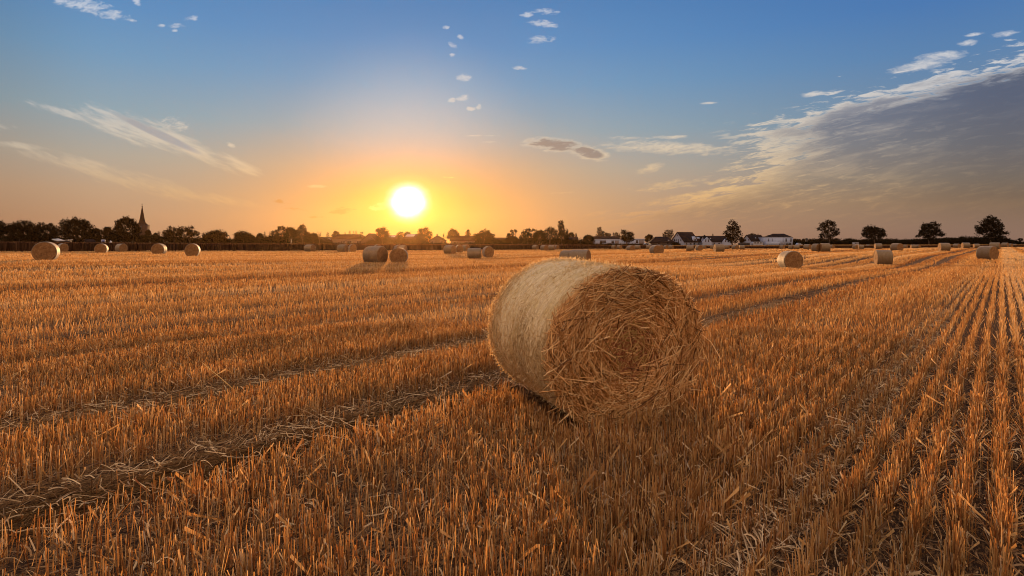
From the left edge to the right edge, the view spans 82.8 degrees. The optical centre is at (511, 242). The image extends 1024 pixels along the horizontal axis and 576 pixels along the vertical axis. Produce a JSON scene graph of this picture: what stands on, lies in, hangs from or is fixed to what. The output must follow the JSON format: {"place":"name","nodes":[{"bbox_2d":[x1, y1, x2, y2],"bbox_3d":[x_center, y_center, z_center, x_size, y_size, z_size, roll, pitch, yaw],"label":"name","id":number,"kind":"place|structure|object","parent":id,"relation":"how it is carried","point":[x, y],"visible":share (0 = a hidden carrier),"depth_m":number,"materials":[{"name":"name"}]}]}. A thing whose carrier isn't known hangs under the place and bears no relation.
{"place":"outdoors","nodes":[
{"label":"outdoors","id":0,"kind":"place"},
{"bbox_2d":[52,238,72,241],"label":"shed","id":1,"kind":"structure","parent":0,"point":[60,240],"depth_m":189.10,"materials":[{"name":"grey metal"}]},
{"bbox_2d":[82,239,95,242],"bbox_3d":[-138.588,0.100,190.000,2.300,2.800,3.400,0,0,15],"label":"house","id":2,"kind":"structure","parent":0,"point":[88,240],"depth_m":189.40,"materials":[{"name":"tile"}]},
{"bbox_2d":[135,206,149,242],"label":"church","id":3,"kind":"structure","parent":0,"point":[144,225],"depth_m":428.55,"materials":[{"name":"stone"}]},
{"bbox_2d":[360,233,376,242],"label":"house","id":4,"kind":"structure","parent":0,"point":[369,236],"depth_m":287.18,"materials":[{"name":"tile"}]},
{"bbox_2d":[390,235,402,239],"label":"house","id":5,"kind":"structure","parent":0,"point":[394,236],"depth_m":297.93,"materials":[{"name":"brown tile"}]},
{"bbox_2d":[403,234,423,239],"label":"house","id":6,"kind":"structure","parent":0,"point":[410,236],"depth_m":298.07,"materials":[{"name":"brown tile"}]},
{"bbox_2d":[430,234,446,243],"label":"house","id":7,"kind":"structure","parent":0,"point":[437,239],"depth_m":295.50,"materials":[{"name":"brown tile"}]},
{"bbox_2d":[0,244,1023,575],"bbox_3d":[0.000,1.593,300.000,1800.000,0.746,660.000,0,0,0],"label":"ground","id":8,"kind":"structure","parent":0,"point":[974,566],"depth_m":3.87,"materials":[{"name":"soil"}]},
{"bbox_2d":[0,220,6,237],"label":"broad tree","id":9,"kind":"object","parent":8,"relation":"on","point":[2,223],"visible":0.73,"depth_m":215.82,"materials":[{"name":"green plant"}]},
{"bbox_2d":[0,220,36,241],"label":"broad tree","id":10,"kind":"object","parent":8,"relation":"on","point":[16,231],"visible":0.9,"depth_m":214.24,"materials":[{"name":"green plant"}]},
{"bbox_2d":[31,242,59,260],"bbox_3d":[-31.265,0.586,38.939,1.367,1.339,1.273,0,0,-29],"label":"straw bale","id":11,"kind":"object","parent":8,"relation":"on","point":[45,250],"visible":0.92,"depth_m":38.45},
{"bbox_2d":[29,222,61,241],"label":"broad tree","id":12,"kind":"object","parent":8,"relation":"on","point":[42,235],"visible":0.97,"depth_m":213.71,"materials":[{"name":"green plant"}]},
{"bbox_2d":[58,243,68,251],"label":"straw bale","id":13,"kind":"object","parent":8,"relation":"on","point":[63,247],"visible":0.77,"depth_m":93.60},
{"bbox_2d":[57,216,95,241],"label":"broad tree","id":14,"kind":"object","parent":8,"relation":"on","point":[69,226],"visible":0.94,"depth_m":214.16,"materials":[{"name":"green plant"}]},
{"bbox_2d":[91,228,102,240],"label":"broad tree","id":15,"kind":"object","parent":8,"relation":"on","point":[98,234],"visible":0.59,"depth_m":234.97,"materials":[{"name":"green plant"}]},
{"bbox_2d":[94,244,108,252],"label":"straw bale","id":16,"kind":"object","parent":8,"relation":"on","point":[100,248],"visible":0.83,"depth_m":77.67},
{"bbox_2d":[101,226,112,242],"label":"broad tree","id":17,"kind":"object","parent":8,"relation":"on","point":[106,231],"visible":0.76,"depth_m":259.08,"materials":[{"name":"green plant"}]},
{"bbox_2d":[115,244,127,251],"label":"straw bale","id":18,"kind":"object","parent":8,"relation":"on","point":[120,247],"visible":0.88,"depth_m":93.43},
{"bbox_2d":[106,215,141,242],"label":"broad tree","id":19,"kind":"object","parent":8,"relation":"on","point":[119,229],"visible":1,"depth_m":213.92,"materials":[{"name":"green plant"}]},
{"bbox_2d":[151,244,166,253],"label":"straw bale","id":20,"kind":"object","parent":8,"relation":"on","point":[158,248],"visible":0.86,"depth_m":68.74},
{"bbox_2d":[161,226,182,241],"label":"broad tree","id":21,"kind":"object","parent":8,"relation":"on","point":[167,233],"visible":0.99,"depth_m":253.56,"materials":[{"name":"green plant"}]},
{"bbox_2d":[178,225,201,242],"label":"broad tree","id":22,"kind":"object","parent":8,"relation":"on","point":[189,233],"visible":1,"depth_m":254.42,"materials":[{"name":"green plant"}]},
{"bbox_2d":[184,244,199,255],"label":"straw bale","id":23,"kind":"object","parent":8,"relation":"on","point":[191,249],"visible":0.85,"depth_m":58.13},
{"bbox_2d":[201,229,230,242],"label":"broad tree","id":24,"kind":"object","parent":8,"relation":"on","point":[217,236],"visible":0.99,"depth_m":252.76,"materials":[{"name":"green plant"}]},
{"bbox_2d":[232,230,254,243],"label":"broad tree","id":25,"kind":"object","parent":8,"relation":"on","point":[241,237],"visible":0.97,"depth_m":253.36,"materials":[{"name":"green plant"}]},
{"bbox_2d":[254,233,262,242],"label":"broad tree","id":26,"kind":"object","parent":8,"relation":"on","point":[258,236],"visible":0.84,"depth_m":254.55,"materials":[{"name":"green plant"}]},
{"bbox_2d":[259,234,285,243],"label":"broad tree","id":27,"kind":"object","parent":8,"relation":"on","point":[271,239],"visible":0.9,"depth_m":248.63,"materials":[{"name":"green plant"}]},
{"bbox_2d":[270,226,288,239],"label":"broad tree","id":28,"kind":"object","parent":8,"relation":"on","point":[275,232],"visible":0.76,"depth_m":254.82,"materials":[{"name":"green plant"}]},
{"bbox_2d":[283,226,297,242],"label":"broad tree","id":29,"kind":"object","parent":8,"relation":"on","point":[290,232],"visible":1,"depth_m":253.84,"materials":[{"name":"green plant"}]},
{"bbox_2d":[296,224,309,242],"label":"broad tree","id":30,"kind":"object","parent":8,"relation":"on","point":[303,232],"visible":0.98,"depth_m":254.76,"materials":[{"name":"green plant"}]},
{"bbox_2d":[304,245,315,251],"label":"straw bale","id":31,"kind":"object","parent":8,"relation":"on","point":[309,248],"visible":0.83,"depth_m":94.47},
{"bbox_2d":[307,233,318,243],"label":"broad tree","id":32,"kind":"object","parent":8,"relation":"on","point":[312,238],"visible":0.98,"depth_m":253.98,"materials":[{"name":"green plant"}]},
{"bbox_2d":[0,241,645,251],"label":"hedge","id":33,"kind":"object","parent":8,"relation":"on","point":[15,246],"visible":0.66,"depth_m":106.17,"materials":[{"name":"green plant"}]},
{"bbox_2d":[0,234,647,244],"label":"village undergrowth","id":34,"kind":"object","parent":8,"relation":"on","point":[145,238],"visible":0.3,"depth_m":260.93,"materials":[{"name":"green plant"}]},
{"bbox_2d":[337,244,347,251],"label":"straw bale","id":35,"kind":"object","parent":8,"relation":"on","point":[342,248],"visible":0.88,"depth_m":91.04},
{"bbox_2d":[330,234,364,243],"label":"house","id":36,"kind":"structure","parent":8,"relation":"on","point":[347,238],"depth_m":296.00,"materials":[{"name":"brown tile"}]},
{"bbox_2d":[348,244,356,251],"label":"straw bale","id":37,"kind":"object","parent":8,"relation":"on","point":[352,247],"visible":0.91,"depth_m":96.88},
{"bbox_2d":[362,246,387,262],"bbox_3d":[-9.898,0.880,42.013,1.324,1.288,1.422,0,0,23],"label":"straw bale","id":38,"kind":"object","parent":8,"relation":"on","point":[374,254],"visible":0.91,"depth_m":41.53},
{"bbox_2d":[375,226,390,243],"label":"broad tree","id":39,"kind":"object","parent":8,"relation":"on","point":[384,235],"visible":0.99,"depth_m":254.54,"materials":[{"name":"green plant"}]},
{"bbox_2d":[389,248,407,263],"bbox_3d":[-8.196,0.936,42.058,1.289,1.193,1.200,0,0,-7],"label":"straw bale","id":40,"kind":"object","parent":8,"relation":"on","point":[398,255],"visible":0.81,"depth_m":41.49},
{"bbox_2d":[396,232,403,239],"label":"spiky tree","id":41,"kind":"object","parent":8,"relation":"on","point":[401,235],"visible":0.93,"depth_m":264.85,"materials":[{"name":"green plant"}]},
{"bbox_2d":[399,245,407,250],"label":"straw bale","id":42,"kind":"object","parent":8,"relation":"on","point":[403,247],"visible":0.48,"depth_m":89.48},
{"bbox_2d":[416,227,432,242],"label":"broad tree","id":43,"kind":"object","parent":8,"relation":"on","point":[423,234],"visible":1,"depth_m":254.52,"materials":[{"name":"green plant"}]},
{"bbox_2d":[443,245,455,253],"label":"straw bale","id":44,"kind":"object","parent":8,"relation":"on","point":[448,249],"visible":0.85,"depth_m":81.43},
{"bbox_2d":[446,228,458,239],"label":"broad tree","id":45,"kind":"object","parent":8,"relation":"on","point":[452,232],"visible":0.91,"depth_m":299.16,"materials":[{"name":"green plant"}]},
{"bbox_2d":[456,245,462,252],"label":"straw bale","id":46,"kind":"object","parent":8,"relation":"on","point":[459,248],"visible":0.77,"depth_m":89.98},
{"bbox_2d":[450,235,474,243],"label":"house","id":47,"kind":"structure","parent":8,"relation":"on","point":[460,239],"depth_m":296.56,"materials":[{"name":"brown tile"}]},
{"bbox_2d":[462,245,469,250],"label":"straw bale","id":48,"kind":"object","parent":8,"relation":"on","point":[465,247],"visible":0.61,"depth_m":103.25},
{"bbox_2d":[467,248,480,258],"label":"straw bale","id":49,"kind":"object","parent":8,"relation":"on","point":[474,253],"visible":0.88,"depth_m":59.55},
{"bbox_2d":[472,228,495,243],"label":"broad tree","id":50,"kind":"object","parent":8,"relation":"on","point":[484,239],"visible":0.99,"depth_m":254.15,"materials":[{"name":"green plant"}]},
{"bbox_2d":[482,246,493,257],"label":"straw bale","id":51,"kind":"object","parent":8,"relation":"on","point":[487,251],"visible":0.93,"depth_m":69.50},
{"bbox_2d":[0,247,1023,575],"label":"stubble","id":52,"kind":"object","parent":8,"relation":"on","point":[728,343],"visible":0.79,"depth_m":4.82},
{"bbox_2d":[0,269,1023,575],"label":"fallen straw","id":53,"kind":"object","parent":8,"relation":"on","point":[86,497],"visible":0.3,"depth_m":4.08,"materials":[{"name":"brown plant"}]},
{"bbox_2d":[203,363,238,394],"bbox_3d":[-2.831,1.335,5.664,0.350,0.335,0.013,0,0,-9],"label":"straw stalk","id":54,"kind":"object","parent":53,"relation":"on","point":[222,379],"visible":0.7,"depth_m":5.66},
{"bbox_2d":[506,236,519,243],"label":"bush","id":55,"kind":"object","parent":8,"relation":"on","point":[512,239],"visible":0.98,"depth_m":248.61,"materials":[{"name":"green plant"}]},
{"bbox_2d":[519,228,536,243],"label":"broad tree","id":56,"kind":"object","parent":8,"relation":"on","point":[525,235],"visible":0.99,"depth_m":254.64,"materials":[{"name":"green plant"}]},
{"bbox_2d":[533,230,545,243],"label":"broad tree","id":57,"kind":"object","parent":8,"relation":"on","point":[538,235],"visible":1,"depth_m":254.06,"materials":[{"name":"green plant"}]},
{"bbox_2d":[540,245,548,250],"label":"straw bale","id":58,"kind":"object","parent":8,"relation":"on","point":[544,247],"visible":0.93,"depth_m":114.81},
{"bbox_2d":[544,227,557,243],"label":"broad tree","id":59,"kind":"object","parent":8,"relation":"on","point":[548,236],"visible":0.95,"depth_m":254.88,"materials":[{"name":"green plant"}]},
{"bbox_2d":[548,245,554,249],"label":"straw bale","id":60,"kind":"object","parent":8,"relation":"on","point":[551,247],"visible":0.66,"depth_m":118.46},
{"bbox_2d":[554,220,567,243],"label":"tall tree","id":61,"kind":"object","parent":8,"relation":"on","point":[561,234],"visible":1,"depth_m":254.51,"materials":[{"name":"green plant"}]},
{"bbox_2d":[559,250,569,257],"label":"straw bale","id":62,"kind":"object","parent":8,"relation":"on","point":[564,253],"visible":0.29,"depth_m":42.06},
{"bbox_2d":[564,229,569,244],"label":"tree","id":63,"kind":"object","parent":8,"relation":"on","point":[566,243],"visible":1,"depth_m":254.66,"materials":[{"name":"green plant"}]},
{"bbox_2d":[568,250,590,260],"bbox_3d":[4.678,1.039,40.042,1.317,1.167,1.414,0,0,23],"label":"straw bale","id":64,"kind":"object","parent":8,"relation":"on","point":[585,254],"visible":0.44,"depth_m":39.53},
{"bbox_2d":[583,234,595,243],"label":"bush","id":65,"kind":"object","parent":8,"relation":"on","point":[587,237],"visible":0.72,"depth_m":269.13,"materials":[{"name":"green plant"}]},
{"bbox_2d":[595,227,606,235],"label":"tall tree","id":66,"kind":"object","parent":8,"relation":"on","point":[601,232],"visible":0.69,"depth_m":329.53,"materials":[{"name":"green plant"}]},
{"bbox_2d":[487,255,720,430],"bbox_3d":[0.742,0.875,5.336,1.657,1.501,1.588,0,2,-22],"label":"straw bale","id":67,"kind":"object","parent":8,"relation":"on","point":[591,338],"visible":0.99,"depth_m":4.80},
{"bbox_2d":[620,229,634,244],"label":"broad tree","id":68,"kind":"object","parent":8,"relation":"on","point":[624,237],"visible":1,"depth_m":257.32,"materials":[{"name":"green plant"}]},
{"bbox_2d":[626,245,634,250],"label":"straw bale","id":69,"kind":"object","parent":8,"relation":"on","point":[630,247],"visible":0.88,"depth_m":110.84},
{"bbox_2d":[644,234,652,242],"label":"broad tree","id":70,"kind":"object","parent":8,"relation":"on","point":[647,237],"visible":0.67,"depth_m":344.22,"materials":[{"name":"green plant"}]},
{"bbox_2d":[649,245,661,253],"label":"straw bale","id":71,"kind":"object","parent":8,"relation":"on","point":[653,249],"visible":0.87,"depth_m":78.73},
{"bbox_2d":[662,230,672,238],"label":"broad tree","id":72,"kind":"object","parent":8,"relation":"on","point":[668,234],"visible":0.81,"depth_m":339.67,"materials":[{"name":"green plant"}]},
{"bbox_2d":[686,245,693,250],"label":"straw bale","id":73,"kind":"object","parent":8,"relation":"on","point":[689,247],"visible":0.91,"depth_m":109.15},
{"bbox_2d":[695,245,702,250],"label":"straw bale","id":74,"kind":"object","parent":8,"relation":"on","point":[698,247],"visible":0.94,"depth_m":112.93},
{"bbox_2d":[696,236,701,244],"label":"house","id":75,"kind":"structure","parent":8,"relation":"on","point":[698,238],"depth_m":303.25,"materials":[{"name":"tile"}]},
{"bbox_2d":[713,244,724,251],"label":"straw bale","id":76,"kind":"object","parent":8,"relation":"on","point":[718,247],"visible":0.91,"depth_m":93.38},
{"bbox_2d":[723,219,742,244],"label":"tall tree","id":77,"kind":"object","parent":8,"relation":"on","point":[733,228],"visible":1,"depth_m":254.42,"materials":[{"name":"green plant"}]},
{"bbox_2d":[752,242,762,244],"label":"caravan","id":78,"kind":"object","parent":8,"relation":"on","point":[757,243],"visible":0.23,"depth_m":261.15,"materials":[{"name":"paint"}]},
{"bbox_2d":[777,251,802,268],"bbox_3d":[20.791,1.286,43.410,1.420,1.387,1.323,0,0,0],"label":"straw bale","id":79,"kind":"object","parent":8,"relation":"on","point":[789,259],"visible":0.86,"depth_m":42.79},
{"bbox_2d":[803,244,810,249],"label":"straw bale","id":80,"kind":"object","parent":8,"relation":"on","point":[807,246],"visible":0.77,"depth_m":126.60},
{"bbox_2d":[811,244,819,251],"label":"straw bale","id":81,"kind":"object","parent":8,"relation":"on","point":[815,247],"visible":0.83,"depth_m":106.04},
{"bbox_2d":[820,243,830,251],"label":"straw bale","id":82,"kind":"object","parent":8,"relation":"on","point":[825,246],"visible":0.92,"depth_m":104.80},
{"bbox_2d":[814,219,839,242],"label":"lone tree","id":83,"kind":"object","parent":8,"relation":"on","point":[833,231],"visible":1,"depth_m":284.56,"materials":[{"name":"green plant"}]},
{"bbox_2d":[641,245,1023,248],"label":"field margin","id":84,"kind":"object","parent":8,"relation":"on","point":[776,247],"visible":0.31,"depth_m":157.21,"materials":[{"name":"plant"}]},
{"bbox_2d":[673,244,1023,245],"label":"grass verge","id":85,"kind":"object","parent":8,"relation":"on","point":[832,244],"depth_m":162.25,"materials":[{"name":"green plant"}]},
{"bbox_2d":[861,224,887,243],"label":"lone tree","id":86,"kind":"object","parent":8,"relation":"on","point":[867,231],"visible":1,"depth_m":284.05,"materials":[{"name":"green plant"}]},
{"bbox_2d":[874,243,881,248],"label":"straw bale","id":87,"kind":"object","parent":8,"relation":"on","point":[877,245],"visible":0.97,"depth_m":139.67},
{"bbox_2d":[873,250,892,264],"bbox_3d":[32.013,1.276,50.045,1.211,1.348,1.301,0,0,17],"label":"straw bale","id":88,"kind":"object","parent":8,"relation":"on","point":[880,257],"visible":0.92,"depth_m":49.57},
{"bbox_2d":[890,243,903,250],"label":"straw bale","id":89,"kind":"object","parent":8,"relation":"on","point":[897,246],"visible":0.87,"depth_m":108.87},
{"bbox_2d":[793,237,1021,244],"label":"distant treeline","id":90,"kind":"object","parent":8,"relation":"on","point":[824,239],"visible":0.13,"depth_m":468.69,"materials":[{"name":"green plant"}]},
{"bbox_2d":[793,235,1023,244],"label":"field hedge","id":91,"kind":"object","parent":8,"relation":"on","point":[965,239],"visible":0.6,"depth_m":290.86,"materials":[{"name":"green plant"}]},
{"bbox_2d":[915,221,944,244],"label":"lone tree","id":92,"kind":"object","parent":8,"relation":"on","point":[927,232],"visible":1,"depth_m":284.13,"materials":[{"name":"green plant"}]},
{"bbox_2d":[937,243,950,250],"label":"straw bale","id":93,"kind":"object","parent":8,"relation":"on","point":[943,246],"visible":0.91,"depth_m":107.44},
{"bbox_2d":[953,244,960,247],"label":"straw bale","id":94,"kind":"object","parent":8,"relation":"on","point":[956,245],"visible":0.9,"depth_m":165.14},
{"bbox_2d":[961,243,970,247],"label":"straw bale","id":95,"kind":"object","parent":8,"relation":"on","point":[965,245],"visible":0.88,"depth_m":160.40},
{"bbox_2d":[976,246,998,259],"bbox_3d":[45.383,0.969,55.413,1.360,1.364,1.266,0,0,-18],"label":"straw bale","id":96,"kind":"object","parent":8,"relation":"on","point":[987,252],"visible":0.94,"depth_m":54.97},
{"bbox_2d":[974,214,1008,242],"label":"lone tree","id":97,"kind":"object","parent":8,"relation":"on","point":[995,230],"visible":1,"depth_m":261.20,"materials":[{"name":"green plant"}]},
{"bbox_2d":[989,243,1000,248],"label":"straw bale","id":98,"kind":"object","parent":8,"relation":"on","point":[998,245],"visible":0.69,"depth_m":124.79},
{"bbox_2d":[994,235,1011,243],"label":"bush","id":99,"kind":"object","parent":8,"relation":"on","point":[1005,240],"visible":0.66,"depth_m":274.35,"materials":[{"name":"green plant"}]},
{"bbox_2d":[1001,243,1008,246],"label":"straw bale","id":100,"kind":"object","parent":8,"relation":"on","point":[1004,244],"visible":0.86,"depth_m":190.15},
{"bbox_2d":[0,0,1023,243],"label":"sky","id":101,"kind":"structure","parent":0,"point":[642,118],"materials":[{"name":"blue"}]},
{"bbox_2d":[593,236,619,238],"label":"house","id":102,"kind":"structure","parent":0,"point":[606,237],"depth_m":316.71,"materials":[{"name":"tile"}]},
{"bbox_2d":[594,239,625,244],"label":"flat house","id":103,"kind":"structure","parent":0,"point":[611,241],"depth_m":289.96,"materials":[{"name":"white paint"}]},
{"bbox_2d":[627,239,643,244],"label":"flat house","id":104,"kind":"structure","parent":0,"point":[638,241],"depth_m":290.00,"materials":[{"name":"white paint"}]},
{"bbox_2d":[647,237,673,245],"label":"house","id":105,"kind":"structure","parent":0,"point":[663,241],"depth_m":296.98,"materials":[{"name":"tile"}]},
{"bbox_2d":[672,232,698,245],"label":"house","id":106,"kind":"structure","parent":0,"point":[685,238],"depth_m":297.03,"materials":[{"name":"paint"}]},
{"bbox_2d":[700,235,730,244],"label":"house","id":107,"kind":"structure","parent":0,"point":[708,240],"depth_m":295.69,"materials":[{"name":"paint"}]},
{"bbox_2d":[743,235,761,244],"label":"house","id":108,"kind":"structure","parent":0,"point":[750,239],"depth_m":297.83,"materials":[{"name":"tile"}]},
{"bbox_2d":[758,237,792,244],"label":"modern house","id":109,"kind":"structure","parent":0,"point":[776,240],"depth_m":290.00,"materials":[{"name":"white paint"}]},
{"bbox_2d":[765,234,790,236],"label":"house","id":110,"kind":"structure","parent":0,"point":[778,235],"depth_m":313.50,"materials":[{"name":"tile"}]}
]}

